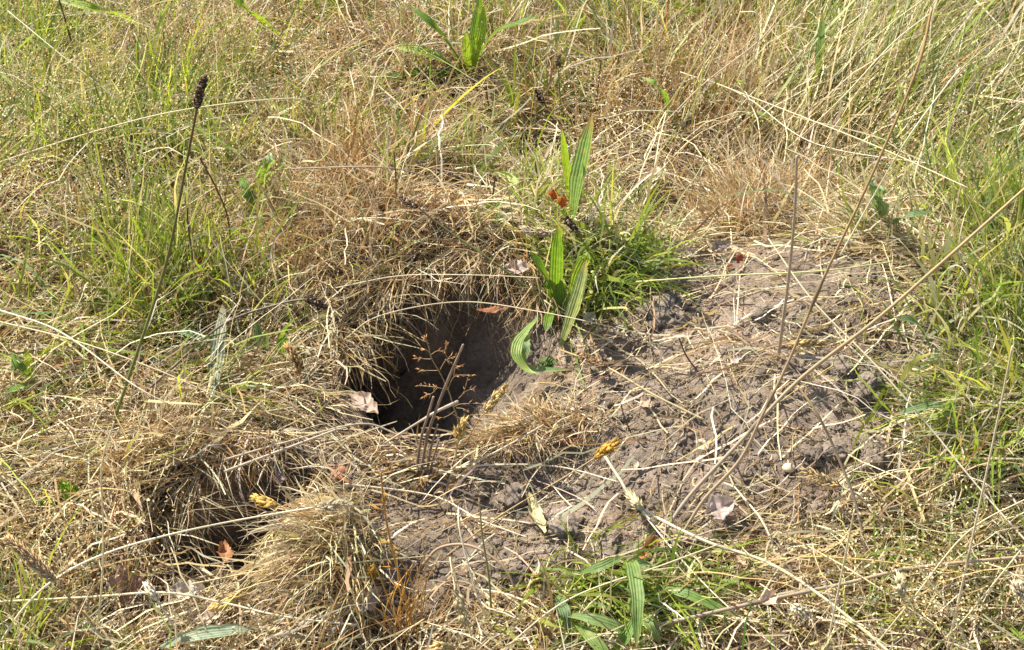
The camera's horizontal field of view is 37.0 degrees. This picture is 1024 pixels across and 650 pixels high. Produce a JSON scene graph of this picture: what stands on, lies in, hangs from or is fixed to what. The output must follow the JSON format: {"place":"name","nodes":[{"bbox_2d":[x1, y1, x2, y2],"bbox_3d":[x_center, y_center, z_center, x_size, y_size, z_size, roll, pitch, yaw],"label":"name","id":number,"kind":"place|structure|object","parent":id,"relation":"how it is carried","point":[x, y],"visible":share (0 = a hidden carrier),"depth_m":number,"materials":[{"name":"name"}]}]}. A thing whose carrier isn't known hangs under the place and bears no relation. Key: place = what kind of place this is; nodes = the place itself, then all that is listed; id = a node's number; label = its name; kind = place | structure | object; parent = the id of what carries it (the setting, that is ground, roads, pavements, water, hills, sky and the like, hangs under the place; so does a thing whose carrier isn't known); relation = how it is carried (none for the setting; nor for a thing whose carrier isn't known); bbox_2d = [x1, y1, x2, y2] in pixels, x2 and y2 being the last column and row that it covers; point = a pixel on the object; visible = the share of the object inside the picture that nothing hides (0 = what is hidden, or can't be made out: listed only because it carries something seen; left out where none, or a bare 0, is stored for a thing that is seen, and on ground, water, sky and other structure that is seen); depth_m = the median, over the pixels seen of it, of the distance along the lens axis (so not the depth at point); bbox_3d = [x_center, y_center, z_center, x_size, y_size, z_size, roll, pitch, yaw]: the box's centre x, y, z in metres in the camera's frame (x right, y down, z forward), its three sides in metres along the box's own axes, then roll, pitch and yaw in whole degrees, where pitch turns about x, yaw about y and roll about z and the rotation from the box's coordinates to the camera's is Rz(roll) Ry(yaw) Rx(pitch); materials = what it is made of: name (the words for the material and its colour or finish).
{"place":"outdoors","nodes":[
{"label":"outdoors","id":0,"kind":"place"},
{"bbox_2d":[0,0,1023,649],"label":"ground","id":1,"kind":"structure","parent":0,"point":[484,366],"depth_m":1.35,"materials":[{"name":"soil"}]},
{"bbox_2d":[4,348,33,393],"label":"plantain plant","id":2,"kind":"object","parent":1,"relation":"on","point":[16,364],"visible":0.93,"depth_m":1.37,"materials":[{"name":"green plant"}]},
{"bbox_2d":[2,534,112,649],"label":"seed grass","id":3,"kind":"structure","parent":1,"relation":"on","point":[36,564],"depth_m":1.16,"materials":[{"name":"plant"}]},
{"bbox_2d":[37,478,83,514],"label":"plantain plant","id":4,"kind":"object","parent":1,"relation":"on","point":[66,487],"visible":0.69,"depth_m":1.29,"materials":[{"name":"green plant"}]},
{"bbox_2d":[55,0,138,26],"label":"plantain plant","id":5,"kind":"object","parent":1,"relation":"on","point":[94,7],"visible":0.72,"depth_m":1.77,"materials":[{"name":"green plant"}]},
{"bbox_2d":[93,421,114,649],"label":"long straw","id":6,"kind":"object","parent":1,"relation":"on","point":[97,623],"visible":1,"depth_m":1.14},
{"bbox_2d":[109,564,143,603],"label":"dead leaf","id":7,"kind":"object","parent":1,"relation":"on","point":[113,582],"visible":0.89,"depth_m":1.25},
{"bbox_2d":[8,334,287,601],"bbox_3d":[-0.315,0.092,1.278,0.246,0.170,0.247,0,42,0],"label":"grass tussock","id":8,"kind":"object","parent":1,"relation":"on","point":[136,482],"depth_m":1.29,"materials":[{"name":"plant"}]},
{"bbox_2d":[106,75,208,436],"bbox_3d":[-0.297,-0.050,1.254,0.139,0.335,0.023,-18,45,-19],"label":"plantain stalk","id":9,"kind":"object","parent":1,"relation":"on","point":[198,99],"visible":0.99,"depth_m":1.26,"materials":[{"name":"plant"}]},
{"bbox_2d":[0,98,319,162],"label":"long straw","id":10,"kind":"object","parent":1,"relation":"on","point":[153,116],"visible":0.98,"depth_m":1.50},
{"bbox_2d":[0,118,320,353],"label":"grass tussock","id":11,"kind":"object","parent":1,"relation":"on","point":[161,242],"depth_m":1.45,"materials":[{"name":"plant"}]},
{"bbox_2d":[141,581,188,649],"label":"seed grass","id":12,"kind":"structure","parent":1,"relation":"on","point":[150,590],"depth_m":1.18,"materials":[{"name":"plant"}]},
{"bbox_2d":[0,498,355,644],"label":"seed grass","id":13,"kind":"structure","parent":1,"relation":"on","point":[326,506],"depth_m":1.20,"materials":[{"name":"plant"}]},
{"bbox_2d":[160,623,257,648],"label":"plantain plant","id":14,"kind":"object","parent":1,"relation":"on","point":[218,630],"visible":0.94,"depth_m":1.19,"materials":[{"name":"green plant"}]},
{"bbox_2d":[208,300,225,399],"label":"plantain plant","id":15,"kind":"object","parent":1,"relation":"on","point":[214,344],"visible":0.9,"depth_m":1.39,"materials":[{"name":"green plant"}]},
{"bbox_2d":[122,296,328,414],"bbox_3d":[-0.268,0.020,1.384,0.210,0.066,0.040,-18,45,-19],"label":"plantain stalk","id":16,"kind":"object","parent":1,"relation":"on","point":[310,300],"visible":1,"depth_m":1.39,"materials":[{"name":"plant"}]},
{"bbox_2d":[175,318,294,361],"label":"plantain plant","id":17,"kind":"object","parent":1,"relation":"on","point":[257,331],"visible":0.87,"depth_m":1.41,"materials":[{"name":"green plant"}]},
{"bbox_2d":[239,153,275,216],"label":"plantain plant","id":18,"kind":"object","parent":1,"relation":"on","point":[248,194],"visible":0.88,"depth_m":1.53,"materials":[{"name":"green plant"}]},
{"bbox_2d":[223,423,351,472],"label":"long straw","id":19,"kind":"object","parent":1,"relation":"on","point":[273,453],"visible":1,"depth_m":1.30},
{"bbox_2d":[283,341,303,400],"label":"seed grass","id":20,"kind":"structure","parent":1,"relation":"on","point":[292,352],"depth_m":1.37,"materials":[{"name":"plant"}]},
{"bbox_2d":[224,423,399,460],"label":"long straw","id":21,"kind":"object","parent":1,"relation":"on","point":[238,455],"visible":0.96,"depth_m":1.32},
{"bbox_2d":[192,555,431,584],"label":"long straw","id":22,"kind":"object","parent":1,"relation":"on","point":[301,565],"visible":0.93,"depth_m":1.22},
{"bbox_2d":[170,440,454,649],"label":"grass tussock","id":23,"kind":"object","parent":1,"relation":"on","point":[292,545],"depth_m":1.22,"materials":[{"name":"plant"}]},
{"bbox_2d":[207,548,324,611],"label":"seed grass","id":24,"kind":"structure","parent":23,"relation":"on","point":[236,600],"depth_m":1.20,"materials":[{"name":"plant"}]},
{"bbox_2d":[249,493,326,525],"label":"seed grass","id":25,"kind":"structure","parent":23,"relation":"on","point":[266,502],"depth_m":1.22,"materials":[{"name":"plant"}]},
{"bbox_2d":[217,166,449,183],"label":"long straw","id":26,"kind":"object","parent":1,"relation":"on","point":[336,167],"visible":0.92,"depth_m":1.48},
{"bbox_2d":[138,98,551,326],"bbox_3d":[-0.147,-0.126,1.489,0.431,0.168,0.257,0,42,0],"label":"grass tussock","id":27,"kind":"object","parent":1,"relation":"on","point":[367,202],"depth_m":1.49,"materials":[{"name":"plant"}]},
{"bbox_2d":[348,390,377,413],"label":"dead leaf","id":28,"kind":"object","parent":1,"relation":"on","point":[363,399],"visible":0.99,"depth_m":1.38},
{"bbox_2d":[344,586,382,615],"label":"dead leaf","id":29,"kind":"object","parent":1,"relation":"on","point":[372,600],"visible":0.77,"depth_m":1.22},
{"bbox_2d":[328,467,458,649],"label":"orange dry plant","id":30,"kind":"object","parent":1,"relation":"on","point":[409,613],"visible":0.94,"depth_m":1.19,"materials":[{"name":"plant"}]},
{"bbox_2d":[365,344,463,502],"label":"broken stems","id":31,"kind":"object","parent":1,"relation":"on","point":[418,446],"visible":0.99,"depth_m":1.31,"materials":[{"name":"plant"}]},
{"bbox_2d":[344,483,527,537],"bbox_3d":[-0.061,0.150,1.294,0.164,0.016,0.023,12,43,13],"label":"long straw","id":32,"kind":"object","parent":1,"relation":"on","point":[435,497],"visible":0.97,"depth_m":1.30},
{"bbox_2d":[413,334,484,444],"bbox_3d":[-0.053,0.058,1.284,0.061,0.168,0.047,0,42,0],"label":"branched grass panicle","id":33,"kind":"object","parent":1,"relation":"on","point":[444,350],"visible":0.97,"depth_m":1.27,"materials":[{"name":"plant"}]},
{"bbox_2d":[369,0,538,82],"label":"plantain plant","id":34,"kind":"object","parent":1,"relation":"on","point":[478,27],"visible":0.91,"depth_m":1.75,"materials":[{"name":"green plant"}]},
{"bbox_2d":[453,415,468,463],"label":"seed grass","id":35,"kind":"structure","parent":1,"relation":"on","point":[458,435],"depth_m":1.31,"materials":[{"name":"plant"}]},
{"bbox_2d":[449,557,474,649],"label":"seed grass","id":36,"kind":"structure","parent":1,"relation":"on","point":[459,603],"depth_m":1.18,"materials":[{"name":"plant"}]},
{"bbox_2d":[420,543,520,601],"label":"long straw","id":37,"kind":"object","parent":1,"relation":"on","point":[474,547],"visible":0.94,"depth_m":1.24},
{"bbox_2d":[398,194,547,304],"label":"plantain stalk","id":38,"kind":"object","parent":1,"relation":"on","point":[403,198],"visible":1,"depth_m":1.45,"materials":[{"name":"plant"}]},
{"bbox_2d":[344,301,619,339],"bbox_3d":[-0.027,-0.005,1.411,0.256,0.049,0.043,6,42,6],"label":"long straw","id":39,"kind":"object","parent":1,"relation":"on","point":[474,302],"visible":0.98,"depth_m":1.42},
{"bbox_2d":[465,383,509,444],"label":"seed grass","id":40,"kind":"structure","parent":1,"relation":"on","point":[489,406],"depth_m":1.30,"materials":[{"name":"plant"}]},
{"bbox_2d":[22,95,995,617],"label":"soil crumbs","id":41,"kind":"object","parent":1,"relation":"on","point":[686,515],"visible":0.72,"depth_m":1.34,"materials":[{"name":"soil"}]},
{"bbox_2d":[0,0,1023,649],"bbox_3d":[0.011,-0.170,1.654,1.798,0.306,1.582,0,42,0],"label":"straw litter","id":42,"kind":"object","parent":1,"relation":"on","point":[876,242],"visible":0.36,"depth_m":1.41,"materials":[{"name":"beige plant"}]},
{"bbox_2d":[0,310,167,403],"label":"long straw","id":43,"kind":"object","parent":42,"relation":"on","point":[102,361],"visible":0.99,"depth_m":1.34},
{"bbox_2d":[0,321,223,399],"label":"long straw","id":44,"kind":"object","parent":42,"relation":"on","point":[109,352],"visible":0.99,"depth_m":1.34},
{"bbox_2d":[0,591,355,625],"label":"long straw","id":45,"kind":"object","parent":42,"relation":"on","point":[175,593],"visible":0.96,"depth_m":1.19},
{"bbox_2d":[167,579,204,598],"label":"dead leaf","id":46,"kind":"object","parent":42,"relation":"on","point":[197,588],"visible":0.88,"depth_m":1.22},
{"bbox_2d":[188,605,220,624],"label":"dead leaf","id":47,"kind":"object","parent":42,"relation":"on","point":[203,615],"visible":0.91,"depth_m":1.22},
{"bbox_2d":[712,81,967,187],"bbox_3d":[0.321,-0.198,1.527,0.018,0.099,0.375,-21,46,-22],"label":"long straw","id":48,"kind":"object","parent":42,"relation":"on","point":[839,131],"visible":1,"depth_m":1.53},
{"bbox_2d":[656,555,1023,627],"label":"long straw","id":49,"kind":"object","parent":42,"relation":"on","point":[747,604],"visible":0.93,"depth_m":1.19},
{"bbox_2d":[804,543,966,649],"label":"long straw","id":50,"kind":"object","parent":42,"relation":"on","point":[887,594],"visible":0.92,"depth_m":1.18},
{"bbox_2d":[891,626,926,649],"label":"clod","id":51,"kind":"object","parent":42,"relation":"on","point":[912,645],"visible":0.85,"depth_m":1.19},
{"bbox_2d":[0,0,1023,649],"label":"grass spikelets","id":52,"kind":"object","parent":1,"relation":"on","point":[910,586],"depth_m":1.55,"materials":[{"name":"plant"}]},
{"bbox_2d":[491,553,532,586],"bbox_3d":[0.003,0.201,1.261,0.029,0.015,0.043,28,49,27],"label":"soil clod","id":53,"kind":"object","parent":1,"relation":"on","point":[519,565],"visible":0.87,"depth_m":1.25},
{"bbox_2d":[496,481,528,510],"bbox_3d":[0.001,0.148,1.309,0.032,0.026,0.031,-13,44,-14],"label":"soil clod","id":54,"kind":"object","parent":1,"relation":"on","point":[513,494],"visible":0.94,"depth_m":1.30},
{"bbox_2d":[9,86,1022,624],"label":"straw scraps","id":55,"kind":"object","parent":1,"relation":"on","point":[707,340],"visible":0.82,"depth_m":1.34,"materials":[{"name":"beige plant"}]},
{"bbox_2d":[504,259,529,273],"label":"dead leaf","id":56,"kind":"object","parent":1,"relation":"on","point":[518,267],"visible":0.99,"depth_m":1.45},
{"bbox_2d":[527,492,545,532],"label":"dead leaf","id":57,"kind":"object","parent":1,"relation":"on","point":[535,512],"visible":0.96,"depth_m":1.29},
{"bbox_2d":[456,464,618,482],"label":"long straw","id":58,"kind":"object","parent":1,"relation":"on","point":[534,464],"visible":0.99,"depth_m":1.31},
{"bbox_2d":[510,317,569,374],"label":"leaf","id":59,"kind":"object","parent":1,"relation":"on","point":[520,347],"visible":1,"depth_m":1.38,"materials":[{"name":"green plant"}]},
{"bbox_2d":[428,373,675,501],"bbox_3d":[0.030,0.085,1.330,0.190,0.070,0.140,-27,48,-27],"label":"grass tussock","id":60,"kind":"object","parent":1,"relation":"on","point":[527,424],"depth_m":1.34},
{"bbox_2d":[530,224,590,347],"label":"plantain plant","id":61,"kind":"object","parent":1,"relation":"on","point":[554,284],"visible":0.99,"depth_m":1.40,"materials":[{"name":"green plant"}]},
{"bbox_2d":[546,510,584,540],"bbox_3d":[0.047,0.171,1.281,0.036,0.022,0.030,18,45,19],"label":"soil clod","id":62,"kind":"object","parent":1,"relation":"on","point":[556,527],"visible":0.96,"depth_m":1.27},
{"bbox_2d":[560,115,593,216],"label":"plantain plant","id":63,"kind":"object","parent":1,"relation":"on","point":[575,175],"visible":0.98,"depth_m":1.43,"materials":[{"name":"green plant"}]},
{"bbox_2d":[471,153,706,390],"bbox_3d":[0.065,-0.090,1.455,0.192,0.135,0.261,-25,48,-25],"label":"grass tussock","id":64,"kind":"object","parent":1,"relation":"on","point":[605,277],"depth_m":1.45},
{"bbox_2d":[519,224,578,242],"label":"seed grass","id":65,"kind":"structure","parent":64,"relation":"on","point":[543,232],"depth_m":1.44,"materials":[{"name":"plant"}]},
{"bbox_2d":[592,527,623,568],"bbox_3d":[0.079,0.186,1.266,0.031,0.019,0.046,7,42,7],"label":"soil clod","id":66,"kind":"object","parent":1,"relation":"on","point":[608,541],"visible":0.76,"depth_m":1.26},
{"bbox_2d":[504,543,719,649],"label":"long straw","id":67,"kind":"object","parent":1,"relation":"on","point":[530,626],"visible":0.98,"depth_m":1.20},
{"bbox_2d":[559,349,703,420],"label":"plantain stalk","id":68,"kind":"object","parent":1,"relation":"on","point":[594,360],"visible":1,"depth_m":1.36,"materials":[{"name":"plant"}]},
{"bbox_2d":[624,488,650,520],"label":"seed grass","id":69,"kind":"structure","parent":1,"relation":"on","point":[631,497],"depth_m":1.27,"materials":[{"name":"plant"}]},
{"bbox_2d":[540,173,745,342],"bbox_3d":[0.123,-0.058,1.435,0.200,0.114,0.149,0,42,0],"label":"grass tussock","id":70,"kind":"object","parent":1,"relation":"on","point":[610,293],"depth_m":1.44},
{"bbox_2d":[465,486,823,649],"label":"grass tussock","id":71,"kind":"object","parent":1,"relation":"on","point":[655,598],"depth_m":1.22,"materials":[{"name":"plant"}]},
{"bbox_2d":[555,555,737,649],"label":"plantain plant","id":72,"kind":"object","parent":1,"relation":"on","point":[636,565],"visible":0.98,"depth_m":1.19,"materials":[{"name":"green plant"}]},
{"bbox_2d":[629,292,692,329],"bbox_3d":[0.140,-0.008,1.425,0.071,0.028,0.040,-12,43,-13],"label":"soil clod","id":73,"kind":"object","parent":1,"relation":"on","point":[667,302],"visible":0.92,"depth_m":1.42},
{"bbox_2d":[664,308,690,329],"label":"soil clod","id":74,"kind":"object","parent":73,"relation":"on","point":[681,316],"visible":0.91,"depth_m":1.41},
{"bbox_2d":[642,77,690,127],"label":"plantain plant","id":75,"kind":"object","parent":1,"relation":"on","point":[664,94],"visible":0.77,"depth_m":1.71,"materials":[{"name":"green plant"}]},
{"bbox_2d":[705,494,734,520],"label":"dead leaf","id":76,"kind":"object","parent":1,"relation":"on","point":[720,504],"visible":1,"depth_m":1.27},
{"bbox_2d":[603,456,887,649],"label":"long straw","id":77,"kind":"object","parent":1,"relation":"on","point":[723,547],"visible":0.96,"depth_m":1.22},
{"bbox_2d":[749,300,776,322],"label":"soil clod","id":78,"kind":"object","parent":1,"relation":"on","point":[763,305],"visible":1,"depth_m":1.39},
{"bbox_2d":[618,109,909,257],"bbox_3d":[0.265,-0.149,1.583,0.284,0.158,0.257,-20,46,-20],"label":"grass tussock","id":79,"kind":"object","parent":1,"relation":"on","point":[759,196],"depth_m":1.57,"materials":[{"name":"plant"}]},
{"bbox_2d":[636,261,891,282],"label":"long straw","id":80,"kind":"object","parent":1,"relation":"on","point":[759,273],"visible":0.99,"depth_m":1.37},
{"bbox_2d":[776,155,797,360],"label":"long straw","id":81,"kind":"object","parent":1,"relation":"on","point":[789,270],"visible":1,"depth_m":1.27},
{"bbox_2d":[760,583,813,621],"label":"seed grass","id":82,"kind":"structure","parent":1,"relation":"on","point":[798,609],"depth_m":1.17,"materials":[{"name":"plant"}]},
{"bbox_2d":[757,338,827,351],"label":"seed grass","id":83,"kind":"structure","parent":1,"relation":"on","point":[804,343],"depth_m":1.35,"materials":[{"name":"plant"}]},
{"bbox_2d":[778,356,811,383],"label":"soil clod","id":84,"kind":"object","parent":1,"relation":"on","point":[800,368],"visible":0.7,"depth_m":1.35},
{"bbox_2d":[583,0,1023,204],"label":"grass tussock","id":85,"kind":"object","parent":1,"relation":"on","point":[826,101],"depth_m":1.70,"materials":[{"name":"plant"}]},
{"bbox_2d":[681,8,932,538],"bbox_3d":[0.219,-0.017,1.154,0.187,0.435,0.019,-25,48,-25],"label":"long straw","id":86,"kind":"object","parent":1,"relation":"on","point":[741,457],"visible":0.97,"depth_m":1.15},
{"bbox_2d":[797,443,825,467],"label":"soil clod","id":87,"kind":"object","parent":1,"relation":"on","point":[812,453],"visible":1,"depth_m":1.30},
{"bbox_2d":[742,77,892,151],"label":"plantain plant","id":88,"kind":"object","parent":1,"relation":"on","point":[760,113],"visible":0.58,"depth_m":1.70,"materials":[{"name":"green plant"}]},
{"bbox_2d":[796,465,867,503],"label":"seed grass","id":89,"kind":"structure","parent":1,"relation":"on","point":[823,480],"depth_m":1.26,"materials":[{"name":"plant"}]},
{"bbox_2d":[797,385,867,557],"bbox_3d":[0.263,0.119,1.242,0.010,0.113,0.107,-24,47,-24],"label":"long straw","id":90,"kind":"object","parent":1,"relation":"on","point":[837,456],"visible":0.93,"depth_m":1.24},
{"bbox_2d":[656,188,1023,547],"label":"long straw","id":91,"kind":"object","parent":1,"relation":"on","point":[798,380],"visible":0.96,"depth_m":1.22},
{"bbox_2d":[825,509,854,649],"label":"long straw","id":92,"kind":"object","parent":1,"relation":"on","point":[837,594],"visible":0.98,"depth_m":1.15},
{"bbox_2d":[821,435,860,463],"bbox_3d":[0.282,0.107,1.306,0.042,0.022,0.027,-8,43,-8],"label":"soil clod","id":93,"kind":"object","parent":1,"relation":"on","point":[845,443],"visible":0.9,"depth_m":1.30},
{"bbox_2d":[827,353,856,376],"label":"soil clod","id":94,"kind":"object","parent":1,"relation":"on","point":[842,366],"visible":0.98,"depth_m":1.35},
{"bbox_2d":[814,13,875,89],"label":"plantain plant","id":95,"kind":"object","parent":1,"relation":"on","point":[821,40],"visible":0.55,"depth_m":1.71,"materials":[{"name":"green plant"}]},
{"bbox_2d":[784,14,928,151],"bbox_3d":[0.366,-0.248,1.611,0.141,0.158,0.023,-7,43,-8],"label":"long straw","id":96,"kind":"object","parent":1,"relation":"on","point":[855,82],"visible":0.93,"depth_m":1.59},
{"bbox_2d":[852,366,885,406],"bbox_3d":[0.313,0.054,1.344,0.029,0.026,0.045,15,44,16],"label":"soil clod","id":97,"kind":"object","parent":1,"relation":"on","point":[871,380],"visible":0.91,"depth_m":1.33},
{"bbox_2d":[854,442,893,482],"bbox_3d":[0.307,0.114,1.302,0.038,0.037,0.043,4,42,4],"label":"soil clod","id":98,"kind":"object","parent":1,"relation":"on","point":[866,450],"visible":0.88,"depth_m":1.29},
{"bbox_2d":[753,556,1014,587],"bbox_3d":[0.299,0.197,1.211,0.215,0.027,0.006,8,43,9],"label":"long straw","id":99,"kind":"object","parent":1,"relation":"on","point":[883,562],"visible":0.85,"depth_m":1.21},
{"bbox_2d":[841,178,930,229],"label":"plantain plant","id":100,"kind":"object","parent":1,"relation":"on","point":[881,205],"visible":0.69,"depth_m":1.44,"materials":[{"name":"green plant"}]},
{"bbox_2d":[768,238,1023,539],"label":"long straw","id":101,"kind":"object","parent":1,"relation":"on","point":[927,424],"visible":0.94,"depth_m":1.26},
{"bbox_2d":[839,67,959,255],"bbox_3d":[0.358,-0.140,1.383,0.122,0.158,0.024,-27,48,-27],"label":"long straw","id":102,"kind":"object","parent":1,"relation":"on","point":[892,163],"visible":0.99,"depth_m":1.36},
{"bbox_2d":[891,568,919,645],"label":"seed grass","id":103,"kind":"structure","parent":1,"relation":"on","point":[900,589],"depth_m":1.14,"materials":[{"name":"plant"}]},
{"bbox_2d":[815,321,1023,526],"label":"grass tussock","id":104,"kind":"object","parent":1,"relation":"on","point":[967,426],"depth_m":1.30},
{"bbox_2d":[819,152,1023,479],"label":"grass tussock","id":105,"kind":"object","parent":1,"relation":"on","point":[936,299],"depth_m":1.37,"materials":[{"name":"plant"}]},
{"bbox_2d":[892,315,959,417],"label":"plantain plant","id":106,"kind":"object","parent":1,"relation":"on","point":[928,404],"visible":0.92,"depth_m":1.30,"materials":[{"name":"green plant"}]},
{"bbox_2d":[871,499,1023,649],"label":"long straw","id":107,"kind":"object","parent":1,"relation":"on","point":[921,587],"visible":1,"depth_m":1.14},
{"bbox_2d":[940,225,992,375],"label":"long straw","id":108,"kind":"object","parent":1,"relation":"on","point":[987,363],"visible":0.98,"depth_m":1.27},
{"bbox_2d":[946,346,1012,649],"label":"long straw","id":109,"kind":"object","parent":1,"relation":"on","point":[976,518],"visible":0.98,"depth_m":1.11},
{"bbox_2d":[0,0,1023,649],"bbox_3d":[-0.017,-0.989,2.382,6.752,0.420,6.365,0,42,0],"label":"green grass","id":110,"kind":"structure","parent":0,"point":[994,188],"depth_m":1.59,"materials":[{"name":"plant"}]},
{"bbox_2d":[444,436,620,557],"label":"seed grass","id":111,"kind":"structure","parent":0,"point":[604,449],"depth_m":1.25,"materials":[{"name":"plant"}]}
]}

